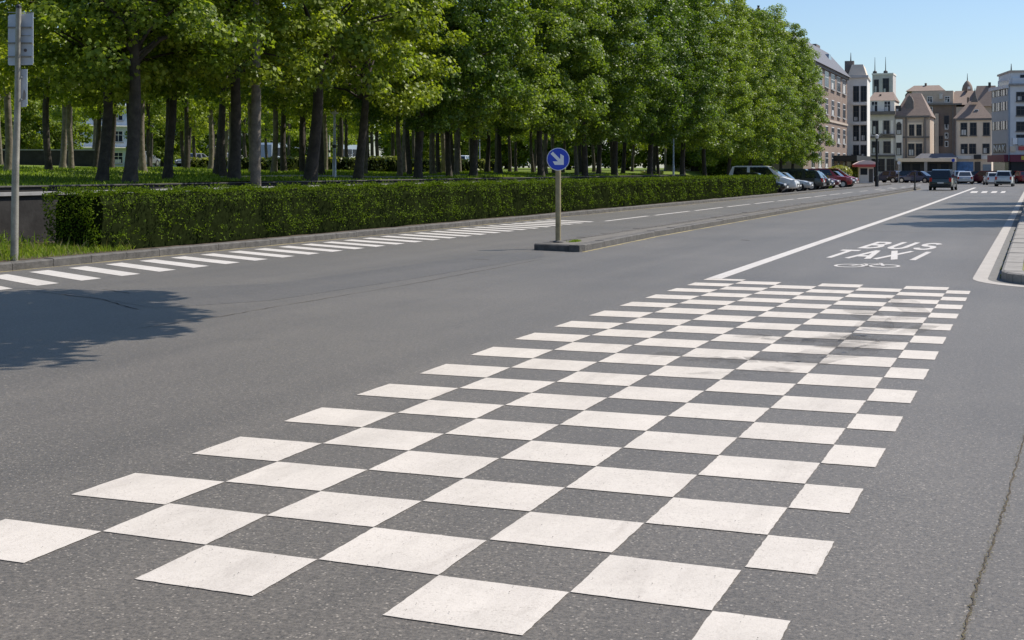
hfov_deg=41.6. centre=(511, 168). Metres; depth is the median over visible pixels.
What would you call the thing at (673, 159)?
lamp post
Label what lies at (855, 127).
window
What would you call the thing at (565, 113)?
park tree
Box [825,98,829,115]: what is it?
window
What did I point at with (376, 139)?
park tree
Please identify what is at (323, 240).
gutter dirt
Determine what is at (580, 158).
park tree
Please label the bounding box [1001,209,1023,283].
pavement kerb
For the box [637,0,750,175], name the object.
park tree
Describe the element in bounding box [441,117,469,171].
park tree
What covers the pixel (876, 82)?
window
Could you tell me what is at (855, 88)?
window
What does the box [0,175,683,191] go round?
terrace edging
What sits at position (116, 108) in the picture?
park tree
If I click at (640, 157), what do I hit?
broad tree
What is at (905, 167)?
shop window
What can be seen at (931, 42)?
sky
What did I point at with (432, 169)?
park tree
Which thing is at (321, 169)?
park tree
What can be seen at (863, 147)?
window
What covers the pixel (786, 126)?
park tree
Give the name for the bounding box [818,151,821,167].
window
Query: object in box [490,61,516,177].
park tree
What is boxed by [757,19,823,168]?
park tree
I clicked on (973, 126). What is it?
window
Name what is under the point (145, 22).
park tree
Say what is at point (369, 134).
park tree
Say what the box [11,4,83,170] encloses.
park tree
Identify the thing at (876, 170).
lamp post
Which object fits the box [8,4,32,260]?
signpost
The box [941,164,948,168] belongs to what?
shop window
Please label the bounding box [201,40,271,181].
park tree
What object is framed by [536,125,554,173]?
park tree
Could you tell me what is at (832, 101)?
window
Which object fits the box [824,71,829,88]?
window
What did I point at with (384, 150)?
broad tree
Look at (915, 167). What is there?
shop window
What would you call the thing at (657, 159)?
park tree
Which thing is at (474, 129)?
park tree
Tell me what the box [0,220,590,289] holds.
hatched marking
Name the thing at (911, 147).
window
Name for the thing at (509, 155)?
park tree
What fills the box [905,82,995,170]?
brown block
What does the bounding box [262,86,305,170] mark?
park tree
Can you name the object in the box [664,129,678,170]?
park tree
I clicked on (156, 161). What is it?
distant car
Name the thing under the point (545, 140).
park tree
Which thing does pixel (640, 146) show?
park tree
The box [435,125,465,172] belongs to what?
park tree
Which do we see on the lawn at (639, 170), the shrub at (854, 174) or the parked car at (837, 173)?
the shrub at (854, 174)
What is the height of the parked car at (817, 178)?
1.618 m
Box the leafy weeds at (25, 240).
[0,233,73,252]
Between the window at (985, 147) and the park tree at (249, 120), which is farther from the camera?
the window at (985, 147)
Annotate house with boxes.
[662,148,701,170]
[870,92,899,175]
[895,93,935,170]
[953,90,992,170]
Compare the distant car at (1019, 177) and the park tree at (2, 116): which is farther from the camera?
the distant car at (1019, 177)
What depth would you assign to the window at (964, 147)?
205.89 m
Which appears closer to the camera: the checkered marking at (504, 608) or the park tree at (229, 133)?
the checkered marking at (504, 608)
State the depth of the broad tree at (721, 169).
139.55 m
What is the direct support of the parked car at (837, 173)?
on the road
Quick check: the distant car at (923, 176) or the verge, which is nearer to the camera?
the verge
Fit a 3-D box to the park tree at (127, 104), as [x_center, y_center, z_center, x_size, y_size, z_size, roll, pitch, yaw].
[-11.912,-2.795,41.594,3.434,6.774,3.958,0,0,-34]
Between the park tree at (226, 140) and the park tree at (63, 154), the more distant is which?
the park tree at (226, 140)
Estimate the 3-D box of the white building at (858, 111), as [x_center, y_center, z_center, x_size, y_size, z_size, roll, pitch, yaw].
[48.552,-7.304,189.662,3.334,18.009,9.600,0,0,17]
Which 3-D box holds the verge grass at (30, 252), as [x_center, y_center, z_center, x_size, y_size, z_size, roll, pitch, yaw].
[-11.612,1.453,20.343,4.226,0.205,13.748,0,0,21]
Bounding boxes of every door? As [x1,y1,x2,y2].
[869,169,872,181]
[975,162,980,170]
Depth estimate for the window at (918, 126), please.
209.52 m
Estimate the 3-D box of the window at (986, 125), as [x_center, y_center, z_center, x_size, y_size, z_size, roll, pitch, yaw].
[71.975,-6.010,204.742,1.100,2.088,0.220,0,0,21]
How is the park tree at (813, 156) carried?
on the lawn at (639, 170)
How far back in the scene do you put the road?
9.15 m
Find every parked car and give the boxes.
[729,166,799,192]
[737,172,788,192]
[778,169,830,189]
[781,172,813,191]
[786,170,825,189]
[808,169,851,187]
[815,168,858,186]
[821,172,840,187]
[825,180,834,188]
[833,171,856,186]
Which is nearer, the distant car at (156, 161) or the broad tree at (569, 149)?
the distant car at (156, 161)
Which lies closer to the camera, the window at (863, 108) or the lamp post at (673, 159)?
the lamp post at (673, 159)
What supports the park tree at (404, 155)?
on the lawn at (639, 170)
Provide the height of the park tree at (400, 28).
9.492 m
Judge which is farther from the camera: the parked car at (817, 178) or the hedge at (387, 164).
the parked car at (817, 178)
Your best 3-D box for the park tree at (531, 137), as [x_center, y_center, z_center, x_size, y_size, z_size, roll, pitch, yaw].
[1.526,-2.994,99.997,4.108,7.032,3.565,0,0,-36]
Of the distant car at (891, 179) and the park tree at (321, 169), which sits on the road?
the distant car at (891, 179)
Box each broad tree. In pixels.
[0,79,61,148]
[12,97,92,148]
[124,98,204,166]
[175,115,228,156]
[216,113,279,157]
[272,119,356,158]
[336,125,357,144]
[378,117,453,158]
[378,125,453,156]
[378,130,410,155]
[453,129,491,156]
[478,130,533,168]
[518,136,589,168]
[522,134,605,169]
[588,133,661,170]
[658,147,718,170]
[685,149,773,175]
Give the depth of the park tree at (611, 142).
98.88 m
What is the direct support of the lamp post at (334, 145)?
on the lawn at (639, 170)
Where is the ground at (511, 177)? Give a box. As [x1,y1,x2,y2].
[183,177,889,186]
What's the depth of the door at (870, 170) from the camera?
161.13 m
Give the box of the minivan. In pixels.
[929,169,957,189]
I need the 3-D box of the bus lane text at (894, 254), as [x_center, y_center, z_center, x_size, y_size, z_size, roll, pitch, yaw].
[7.232,1.695,26.738,1.946,0.002,2.941,0,0,26]
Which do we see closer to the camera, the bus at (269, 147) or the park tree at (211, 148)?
the park tree at (211, 148)
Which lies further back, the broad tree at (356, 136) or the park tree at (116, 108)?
the broad tree at (356, 136)
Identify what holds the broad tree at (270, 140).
on the lawn at (639, 170)
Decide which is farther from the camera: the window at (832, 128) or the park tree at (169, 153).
the window at (832, 128)
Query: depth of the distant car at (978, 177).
159.70 m
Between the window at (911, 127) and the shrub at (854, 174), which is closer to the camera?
the shrub at (854, 174)
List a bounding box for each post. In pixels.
[328,135,330,156]
[330,105,338,177]
[672,126,673,174]
[875,135,878,186]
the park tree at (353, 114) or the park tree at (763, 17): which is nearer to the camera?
the park tree at (353, 114)
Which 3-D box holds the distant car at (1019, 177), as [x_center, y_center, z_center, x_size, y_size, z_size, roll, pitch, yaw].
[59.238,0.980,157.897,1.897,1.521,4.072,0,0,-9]
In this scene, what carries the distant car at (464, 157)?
on the lawn at (639, 170)
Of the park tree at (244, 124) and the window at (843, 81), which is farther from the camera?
the window at (843, 81)
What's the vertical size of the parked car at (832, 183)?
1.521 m
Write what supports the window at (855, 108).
in the white building at (858, 111)
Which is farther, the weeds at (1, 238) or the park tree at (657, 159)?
the park tree at (657, 159)
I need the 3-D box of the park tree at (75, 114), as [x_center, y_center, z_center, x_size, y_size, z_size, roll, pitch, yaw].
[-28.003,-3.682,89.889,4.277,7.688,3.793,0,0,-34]
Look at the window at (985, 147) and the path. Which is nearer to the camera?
the path
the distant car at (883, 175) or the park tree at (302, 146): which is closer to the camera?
the park tree at (302, 146)
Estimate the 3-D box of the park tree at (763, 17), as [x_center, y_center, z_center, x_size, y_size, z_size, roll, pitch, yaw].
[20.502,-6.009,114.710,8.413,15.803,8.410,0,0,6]
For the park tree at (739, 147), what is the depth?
106.86 m
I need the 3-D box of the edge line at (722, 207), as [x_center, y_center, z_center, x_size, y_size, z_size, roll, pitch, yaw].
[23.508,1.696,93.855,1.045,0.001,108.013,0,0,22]
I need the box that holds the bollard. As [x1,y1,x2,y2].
[913,173,915,189]
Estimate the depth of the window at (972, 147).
205.49 m
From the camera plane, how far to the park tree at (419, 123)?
52.21 m
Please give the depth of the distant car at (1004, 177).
129.89 m
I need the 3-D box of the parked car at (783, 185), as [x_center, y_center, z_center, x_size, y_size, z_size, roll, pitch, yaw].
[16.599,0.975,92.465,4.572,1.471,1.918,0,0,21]
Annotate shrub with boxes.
[370,155,396,159]
[640,171,663,173]
[831,165,852,175]
[850,166,857,177]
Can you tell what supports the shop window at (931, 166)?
in the shop row
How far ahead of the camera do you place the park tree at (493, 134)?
95.26 m
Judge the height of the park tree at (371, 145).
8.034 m
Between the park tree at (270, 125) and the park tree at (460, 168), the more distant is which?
the park tree at (270, 125)
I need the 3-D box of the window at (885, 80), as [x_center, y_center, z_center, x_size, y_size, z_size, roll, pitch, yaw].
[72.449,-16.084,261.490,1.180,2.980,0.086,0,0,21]
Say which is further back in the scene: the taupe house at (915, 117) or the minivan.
the taupe house at (915, 117)
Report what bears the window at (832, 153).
in the brown building at (836, 76)
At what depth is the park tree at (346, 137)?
91.41 m
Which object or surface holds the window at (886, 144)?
in the grey house at (882, 114)
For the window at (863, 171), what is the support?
in the kiosk
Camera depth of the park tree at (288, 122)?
111.62 m
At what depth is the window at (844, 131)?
180.64 m
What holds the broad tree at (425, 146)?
on the lawn at (639, 170)
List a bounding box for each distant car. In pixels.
[145,151,159,166]
[175,153,206,166]
[461,155,468,158]
[874,171,899,182]
[886,171,917,182]
[896,171,929,182]
[956,171,972,183]
[970,171,996,182]
[983,172,1001,184]
[994,171,1014,186]
[1013,171,1023,183]
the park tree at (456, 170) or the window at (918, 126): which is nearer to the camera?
the park tree at (456, 170)
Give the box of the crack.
[36,230,1023,639]
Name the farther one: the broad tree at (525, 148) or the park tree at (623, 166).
the broad tree at (525, 148)
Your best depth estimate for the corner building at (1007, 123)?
157.96 m
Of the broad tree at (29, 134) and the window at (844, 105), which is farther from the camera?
the window at (844, 105)
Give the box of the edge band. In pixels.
[973,192,1023,286]
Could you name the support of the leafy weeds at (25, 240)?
on the verge
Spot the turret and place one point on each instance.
(967, 84)
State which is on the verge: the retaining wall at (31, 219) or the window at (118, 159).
the retaining wall at (31, 219)
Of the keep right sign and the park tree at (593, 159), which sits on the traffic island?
the keep right sign
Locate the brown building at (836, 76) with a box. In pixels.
[693,31,870,172]
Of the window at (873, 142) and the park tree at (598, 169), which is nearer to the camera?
the park tree at (598, 169)
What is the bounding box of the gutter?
[988,199,1023,285]
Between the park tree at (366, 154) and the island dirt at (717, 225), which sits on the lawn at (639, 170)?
the park tree at (366, 154)
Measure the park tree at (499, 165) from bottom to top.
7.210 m
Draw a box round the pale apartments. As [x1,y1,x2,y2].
[20,104,228,166]
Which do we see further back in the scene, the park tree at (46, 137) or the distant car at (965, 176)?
the distant car at (965, 176)
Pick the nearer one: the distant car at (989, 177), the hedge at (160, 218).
the hedge at (160, 218)
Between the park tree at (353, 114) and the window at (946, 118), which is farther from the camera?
the window at (946, 118)
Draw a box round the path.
[222,173,605,177]
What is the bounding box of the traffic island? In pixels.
[553,187,917,243]
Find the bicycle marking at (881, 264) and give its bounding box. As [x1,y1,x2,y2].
[834,263,899,267]
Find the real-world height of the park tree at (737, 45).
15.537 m
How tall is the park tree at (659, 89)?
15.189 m
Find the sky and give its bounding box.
[0,0,1023,167]
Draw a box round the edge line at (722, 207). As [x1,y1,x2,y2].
[608,188,894,220]
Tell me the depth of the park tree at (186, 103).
69.45 m
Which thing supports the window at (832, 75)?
in the brown building at (836, 76)
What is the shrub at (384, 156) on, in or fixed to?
on the lawn at (639, 170)
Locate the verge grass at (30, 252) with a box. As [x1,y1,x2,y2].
[0,240,134,260]
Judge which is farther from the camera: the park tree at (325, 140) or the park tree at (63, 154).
the park tree at (325, 140)
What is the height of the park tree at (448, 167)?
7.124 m
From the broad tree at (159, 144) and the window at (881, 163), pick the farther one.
the window at (881, 163)
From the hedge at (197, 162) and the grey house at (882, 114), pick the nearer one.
the hedge at (197, 162)
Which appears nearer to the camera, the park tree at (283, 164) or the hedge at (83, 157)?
the park tree at (283, 164)
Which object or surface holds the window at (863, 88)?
in the white building at (858, 111)
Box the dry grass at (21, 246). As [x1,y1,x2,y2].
[0,236,131,257]
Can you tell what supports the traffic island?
on the road
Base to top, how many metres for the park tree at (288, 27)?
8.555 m
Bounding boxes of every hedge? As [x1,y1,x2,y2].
[40,174,779,251]
[190,157,270,169]
[266,154,502,172]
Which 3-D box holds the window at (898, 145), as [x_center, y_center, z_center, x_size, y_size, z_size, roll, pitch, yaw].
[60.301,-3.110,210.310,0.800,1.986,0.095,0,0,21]
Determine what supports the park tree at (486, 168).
on the lawn at (639, 170)
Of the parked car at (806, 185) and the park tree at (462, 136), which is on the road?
the parked car at (806, 185)
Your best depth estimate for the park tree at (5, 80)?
42.21 m
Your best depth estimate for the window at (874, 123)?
211.68 m
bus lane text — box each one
[826,249,930,259]
[859,242,940,249]
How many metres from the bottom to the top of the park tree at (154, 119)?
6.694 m
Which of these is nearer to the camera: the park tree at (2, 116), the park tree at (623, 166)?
the park tree at (2, 116)
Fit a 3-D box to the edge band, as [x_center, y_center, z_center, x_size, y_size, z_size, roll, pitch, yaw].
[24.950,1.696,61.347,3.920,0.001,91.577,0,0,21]
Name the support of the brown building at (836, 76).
on the lawn at (639, 170)
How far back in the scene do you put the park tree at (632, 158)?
126.03 m
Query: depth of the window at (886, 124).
211.03 m
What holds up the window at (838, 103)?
in the brown building at (836, 76)
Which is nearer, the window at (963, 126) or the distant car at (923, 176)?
the distant car at (923, 176)
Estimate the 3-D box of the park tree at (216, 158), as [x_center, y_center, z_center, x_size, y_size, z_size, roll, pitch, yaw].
[-11.448,-3.553,52.608,4.153,8.191,4.785,0,0,40]
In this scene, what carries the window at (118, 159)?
in the pale apartments
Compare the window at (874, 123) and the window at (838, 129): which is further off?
the window at (874, 123)
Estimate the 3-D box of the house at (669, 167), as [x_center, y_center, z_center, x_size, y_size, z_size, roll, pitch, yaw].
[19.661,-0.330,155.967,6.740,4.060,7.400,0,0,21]
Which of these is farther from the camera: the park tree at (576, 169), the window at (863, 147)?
the window at (863, 147)
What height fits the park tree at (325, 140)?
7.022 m
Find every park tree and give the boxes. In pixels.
[0,0,252,182]
[0,0,275,183]
[0,1,41,96]
[0,2,62,170]
[0,72,28,103]
[0,75,39,164]
[0,98,13,122]
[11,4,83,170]
[27,30,100,167]
[28,31,80,167]
[37,106,83,122]
[42,63,96,166]
[66,12,187,127]
[73,104,125,148]
[78,94,102,167]
[94,42,147,171]
[97,79,125,168]
[105,8,244,179]
[108,0,387,181]
[141,43,209,174]
[144,94,165,166]
[145,96,165,165]
[151,91,203,166]
[161,83,216,168]
[162,91,200,163]
[163,111,208,157]
[189,34,267,181]
[190,83,244,168]
[195,114,216,156]
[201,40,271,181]
[201,108,245,130]
[209,86,280,113]
[213,109,247,159]
[214,112,264,157]
[217,102,230,167]
[226,32,272,171]
[229,75,325,172]
[231,0,457,180]
[246,111,279,157]
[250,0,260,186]
[261,0,468,178]
[261,108,298,136]
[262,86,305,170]
[271,40,345,171]
[271,105,308,155]
[278,112,340,146]
[283,2,354,174]
[307,60,346,169]
[310,90,343,156]
[324,65,371,173]
[327,112,354,155]
[327,121,353,141]
[330,0,533,178]
[336,108,389,157]
[336,112,370,156]
[343,127,380,139]
[356,117,373,155]
[358,50,406,175]
[359,113,395,155]
[385,120,402,155]
[394,0,582,176]
[395,117,414,158]
[402,120,406,172]
[405,118,412,174]
[414,31,436,174]
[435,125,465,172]
[437,33,490,175]
[440,131,445,171]
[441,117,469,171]
[453,65,486,174]
[453,125,479,157]
[455,133,461,171]
[464,0,618,176]
[470,64,490,171]
[485,125,494,170]
[486,58,525,177]
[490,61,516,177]
[501,107,530,171]
[510,128,528,171]
[520,0,671,175]
[520,130,549,170]
[529,127,543,171]
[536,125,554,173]
[543,128,548,173]
[548,131,565,172]
[554,0,690,174]
[574,80,578,174]
[578,144,581,172]
[591,140,595,171]
[596,105,609,173]
[604,136,612,169]
[605,0,725,174]
[606,103,633,172]
[606,134,630,150]
[626,138,637,171]
[634,126,667,173]
[635,124,655,172]
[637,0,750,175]
[663,0,761,175]
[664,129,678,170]
[692,0,781,175]
[722,7,801,165]
[742,3,804,165]
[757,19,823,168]
[769,37,835,168]
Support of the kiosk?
on the ground at (511, 177)
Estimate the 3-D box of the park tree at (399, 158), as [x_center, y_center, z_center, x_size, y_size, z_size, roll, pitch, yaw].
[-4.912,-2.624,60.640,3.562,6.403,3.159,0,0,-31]
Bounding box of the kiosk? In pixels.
[852,160,875,182]
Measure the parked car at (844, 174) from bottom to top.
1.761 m
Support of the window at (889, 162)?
in the grey house at (882, 114)
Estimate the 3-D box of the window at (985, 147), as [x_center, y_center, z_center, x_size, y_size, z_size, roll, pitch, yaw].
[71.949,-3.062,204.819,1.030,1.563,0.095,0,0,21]
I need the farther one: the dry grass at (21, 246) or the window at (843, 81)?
the window at (843, 81)
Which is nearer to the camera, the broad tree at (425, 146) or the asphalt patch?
the asphalt patch
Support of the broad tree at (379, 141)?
on the lawn at (639, 170)
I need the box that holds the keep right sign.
[547,148,569,242]
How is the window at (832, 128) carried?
in the brown building at (836, 76)
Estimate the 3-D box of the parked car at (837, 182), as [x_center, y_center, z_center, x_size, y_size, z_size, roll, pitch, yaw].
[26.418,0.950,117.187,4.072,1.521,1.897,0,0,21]
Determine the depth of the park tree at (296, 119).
77.68 m
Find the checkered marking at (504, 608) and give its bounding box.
[0,278,969,639]
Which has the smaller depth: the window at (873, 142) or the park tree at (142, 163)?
the park tree at (142, 163)
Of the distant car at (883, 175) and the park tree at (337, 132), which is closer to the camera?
the park tree at (337, 132)
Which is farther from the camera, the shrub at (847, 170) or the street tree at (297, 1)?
the shrub at (847, 170)
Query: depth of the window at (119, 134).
200.93 m
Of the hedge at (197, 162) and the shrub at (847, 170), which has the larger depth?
the shrub at (847, 170)
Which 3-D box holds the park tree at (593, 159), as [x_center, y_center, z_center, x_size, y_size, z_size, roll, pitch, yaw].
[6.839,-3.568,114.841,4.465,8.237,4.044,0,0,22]
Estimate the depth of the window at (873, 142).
211.70 m
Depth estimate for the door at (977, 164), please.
205.16 m
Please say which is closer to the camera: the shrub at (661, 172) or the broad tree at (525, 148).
the shrub at (661, 172)
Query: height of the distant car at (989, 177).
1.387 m
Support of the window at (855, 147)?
in the white building at (858, 111)
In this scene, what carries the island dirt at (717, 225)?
on the road
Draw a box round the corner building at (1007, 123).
[987,64,1023,182]
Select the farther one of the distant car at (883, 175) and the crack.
the distant car at (883, 175)
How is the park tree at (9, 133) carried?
on the lawn at (639, 170)
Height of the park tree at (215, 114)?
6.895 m
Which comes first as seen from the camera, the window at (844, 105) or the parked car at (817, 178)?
the parked car at (817, 178)
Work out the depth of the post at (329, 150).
81.87 m
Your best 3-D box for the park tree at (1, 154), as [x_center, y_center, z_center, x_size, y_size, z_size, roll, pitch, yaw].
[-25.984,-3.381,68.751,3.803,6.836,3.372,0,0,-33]
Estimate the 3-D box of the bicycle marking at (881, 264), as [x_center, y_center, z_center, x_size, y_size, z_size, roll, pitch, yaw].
[6.236,1.695,23.649,1.240,0.002,1.002,0,0,-19]
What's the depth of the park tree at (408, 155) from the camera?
66.52 m
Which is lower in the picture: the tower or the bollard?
the bollard
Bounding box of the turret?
[962,73,972,90]
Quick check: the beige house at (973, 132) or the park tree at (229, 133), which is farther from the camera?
the beige house at (973, 132)
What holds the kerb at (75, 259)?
on the road
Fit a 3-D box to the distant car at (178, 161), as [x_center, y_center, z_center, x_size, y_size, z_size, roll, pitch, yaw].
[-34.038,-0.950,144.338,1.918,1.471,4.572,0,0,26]
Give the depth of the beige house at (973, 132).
205.59 m
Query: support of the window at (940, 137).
in the brown block
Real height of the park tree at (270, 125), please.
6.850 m
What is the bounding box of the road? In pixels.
[0,181,1023,639]
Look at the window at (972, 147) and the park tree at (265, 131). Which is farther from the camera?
the window at (972, 147)
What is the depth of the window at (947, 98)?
233.76 m
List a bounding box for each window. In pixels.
[114,152,123,163]
[115,131,123,142]
[116,111,122,120]
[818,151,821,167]
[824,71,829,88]
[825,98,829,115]
[825,152,827,167]
[831,73,835,91]
[831,100,835,116]
[831,127,833,138]
[831,152,833,166]
[837,76,841,93]
[837,102,840,118]
[837,128,840,144]
[842,79,846,95]
[843,104,846,119]
[843,129,846,144]
[853,86,858,101]
[853,106,858,121]
[853,125,858,140]
[853,145,858,154]
[860,168,866,174]
[861,86,866,101]
[861,105,866,120]
[861,125,866,140]
[861,145,866,155]
[871,101,877,110]
[872,121,877,134]
[872,141,878,152]
[874,79,878,91]
[878,159,884,174]
[883,78,888,91]
[883,120,889,133]
[883,141,890,152]
[884,101,890,110]
[886,159,893,170]
[895,106,900,110]
[896,124,901,134]
[896,143,901,154]
[902,164,909,170]
[908,143,914,155]
[909,124,913,135]
[912,164,919,170]
[916,124,921,135]
[916,143,921,155]
[927,97,932,102]
[929,164,936,170]
[939,136,942,145]
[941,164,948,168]
[944,115,948,123]
[945,96,949,101]
[960,123,967,135]
[961,144,967,153]
[969,123,976,135]
[969,144,975,153]
[982,144,989,153]
[983,122,989,135]
[983,164,990,170]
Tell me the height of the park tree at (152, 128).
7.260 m
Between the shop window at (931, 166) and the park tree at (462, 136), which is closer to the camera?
the park tree at (462, 136)
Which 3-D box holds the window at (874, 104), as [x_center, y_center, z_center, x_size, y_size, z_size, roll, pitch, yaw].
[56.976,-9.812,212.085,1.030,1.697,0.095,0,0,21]
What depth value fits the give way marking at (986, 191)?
99.20 m
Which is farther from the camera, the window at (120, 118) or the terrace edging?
the window at (120, 118)
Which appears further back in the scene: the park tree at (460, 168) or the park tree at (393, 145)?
the park tree at (393, 145)
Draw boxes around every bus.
[261,143,286,157]
[305,144,356,156]
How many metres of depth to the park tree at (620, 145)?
104.27 m
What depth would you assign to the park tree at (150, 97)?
49.03 m
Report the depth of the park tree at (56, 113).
99.32 m
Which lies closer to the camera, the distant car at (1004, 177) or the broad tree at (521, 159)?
the distant car at (1004, 177)
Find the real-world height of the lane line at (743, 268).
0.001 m
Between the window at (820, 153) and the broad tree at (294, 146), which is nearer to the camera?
the broad tree at (294, 146)
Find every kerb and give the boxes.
[0,183,891,271]
[534,187,920,251]
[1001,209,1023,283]
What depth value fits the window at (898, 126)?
210.29 m
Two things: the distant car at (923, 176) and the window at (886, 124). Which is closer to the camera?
the distant car at (923, 176)
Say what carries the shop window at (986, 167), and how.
in the beige house at (973, 132)
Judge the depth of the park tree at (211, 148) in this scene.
72.56 m
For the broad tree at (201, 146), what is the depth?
186.67 m
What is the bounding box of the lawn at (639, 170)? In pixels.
[0,165,724,185]
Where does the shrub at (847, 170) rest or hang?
on the lawn at (639, 170)
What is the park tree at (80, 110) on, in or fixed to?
on the lawn at (639, 170)
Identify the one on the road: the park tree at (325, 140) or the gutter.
the gutter
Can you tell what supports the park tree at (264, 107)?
on the lawn at (639, 170)
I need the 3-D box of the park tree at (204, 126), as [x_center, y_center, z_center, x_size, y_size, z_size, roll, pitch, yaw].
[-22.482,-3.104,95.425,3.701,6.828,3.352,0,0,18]
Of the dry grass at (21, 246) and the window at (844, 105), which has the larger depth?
the window at (844, 105)
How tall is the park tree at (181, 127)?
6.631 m
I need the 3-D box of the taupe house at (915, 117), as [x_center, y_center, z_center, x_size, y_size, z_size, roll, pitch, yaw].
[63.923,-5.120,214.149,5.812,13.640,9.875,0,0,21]
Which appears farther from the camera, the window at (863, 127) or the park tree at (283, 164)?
the window at (863, 127)
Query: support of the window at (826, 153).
in the brown building at (836, 76)
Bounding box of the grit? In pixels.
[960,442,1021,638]
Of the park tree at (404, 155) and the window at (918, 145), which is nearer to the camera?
the park tree at (404, 155)
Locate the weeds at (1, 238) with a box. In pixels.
[0,230,87,254]
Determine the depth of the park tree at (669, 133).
80.68 m
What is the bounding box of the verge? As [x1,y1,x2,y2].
[0,193,775,261]
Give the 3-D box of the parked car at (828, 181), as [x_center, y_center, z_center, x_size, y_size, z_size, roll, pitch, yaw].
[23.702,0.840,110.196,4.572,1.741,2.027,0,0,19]
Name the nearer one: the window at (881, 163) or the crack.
the crack
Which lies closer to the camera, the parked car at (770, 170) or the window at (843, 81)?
the parked car at (770, 170)
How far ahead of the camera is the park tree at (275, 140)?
58.71 m
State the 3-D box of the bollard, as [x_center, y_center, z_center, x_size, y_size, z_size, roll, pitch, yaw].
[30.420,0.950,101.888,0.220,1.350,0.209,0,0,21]
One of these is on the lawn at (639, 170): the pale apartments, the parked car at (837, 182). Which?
the pale apartments
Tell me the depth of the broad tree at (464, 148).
253.86 m
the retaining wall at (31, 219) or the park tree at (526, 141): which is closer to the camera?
the retaining wall at (31, 219)
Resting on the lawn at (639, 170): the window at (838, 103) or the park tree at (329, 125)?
the park tree at (329, 125)
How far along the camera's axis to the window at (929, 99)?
234.82 m
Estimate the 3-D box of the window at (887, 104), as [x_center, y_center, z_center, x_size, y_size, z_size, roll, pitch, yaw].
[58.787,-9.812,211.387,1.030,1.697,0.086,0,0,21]
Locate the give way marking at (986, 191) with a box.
[970,191,1005,192]
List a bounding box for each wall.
[0,179,572,241]
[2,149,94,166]
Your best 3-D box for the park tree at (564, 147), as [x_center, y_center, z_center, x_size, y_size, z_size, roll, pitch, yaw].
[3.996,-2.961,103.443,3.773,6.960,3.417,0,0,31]
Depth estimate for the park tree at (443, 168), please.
82.39 m
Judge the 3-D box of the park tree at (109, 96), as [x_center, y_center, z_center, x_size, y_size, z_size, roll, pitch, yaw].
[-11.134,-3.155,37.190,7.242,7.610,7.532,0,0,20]
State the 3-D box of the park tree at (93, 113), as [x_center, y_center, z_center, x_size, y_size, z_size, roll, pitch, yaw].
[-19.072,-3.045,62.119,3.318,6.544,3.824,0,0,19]
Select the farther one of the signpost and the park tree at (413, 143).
the park tree at (413, 143)
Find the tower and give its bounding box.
[872,57,896,94]
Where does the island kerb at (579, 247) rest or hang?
on the road
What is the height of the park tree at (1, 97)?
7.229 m
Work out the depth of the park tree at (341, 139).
87.00 m
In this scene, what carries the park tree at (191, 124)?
on the lawn at (639, 170)
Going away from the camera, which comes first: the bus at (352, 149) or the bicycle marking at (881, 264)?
the bicycle marking at (881, 264)
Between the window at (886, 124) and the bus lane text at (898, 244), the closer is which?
the bus lane text at (898, 244)
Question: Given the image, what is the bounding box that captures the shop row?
[898,153,957,171]
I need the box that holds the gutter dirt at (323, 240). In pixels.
[3,190,833,271]
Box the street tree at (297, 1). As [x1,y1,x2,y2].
[290,0,337,3]
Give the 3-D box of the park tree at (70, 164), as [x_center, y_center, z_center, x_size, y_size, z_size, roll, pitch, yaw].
[-19.102,-3.003,58.883,3.215,6.518,3.626,0,0,37]
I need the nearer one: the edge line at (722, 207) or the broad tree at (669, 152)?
the edge line at (722, 207)
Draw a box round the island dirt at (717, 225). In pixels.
[585,189,919,251]
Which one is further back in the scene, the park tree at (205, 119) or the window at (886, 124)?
the window at (886, 124)
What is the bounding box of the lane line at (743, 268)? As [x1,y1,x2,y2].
[709,188,973,278]
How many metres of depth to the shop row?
204.52 m
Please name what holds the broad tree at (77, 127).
on the lawn at (639, 170)
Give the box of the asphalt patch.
[8,250,543,307]
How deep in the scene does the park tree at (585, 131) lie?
68.81 m
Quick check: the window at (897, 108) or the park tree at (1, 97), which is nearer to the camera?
the park tree at (1, 97)
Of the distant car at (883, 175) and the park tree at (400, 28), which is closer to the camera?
the park tree at (400, 28)
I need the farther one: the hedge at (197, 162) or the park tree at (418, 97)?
the hedge at (197, 162)
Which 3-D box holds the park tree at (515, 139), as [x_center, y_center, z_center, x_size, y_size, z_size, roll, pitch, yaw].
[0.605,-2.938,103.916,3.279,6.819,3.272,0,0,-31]
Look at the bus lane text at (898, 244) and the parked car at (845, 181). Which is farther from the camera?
the parked car at (845, 181)
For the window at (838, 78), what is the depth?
175.21 m
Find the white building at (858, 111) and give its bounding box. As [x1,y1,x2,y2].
[845,54,870,176]

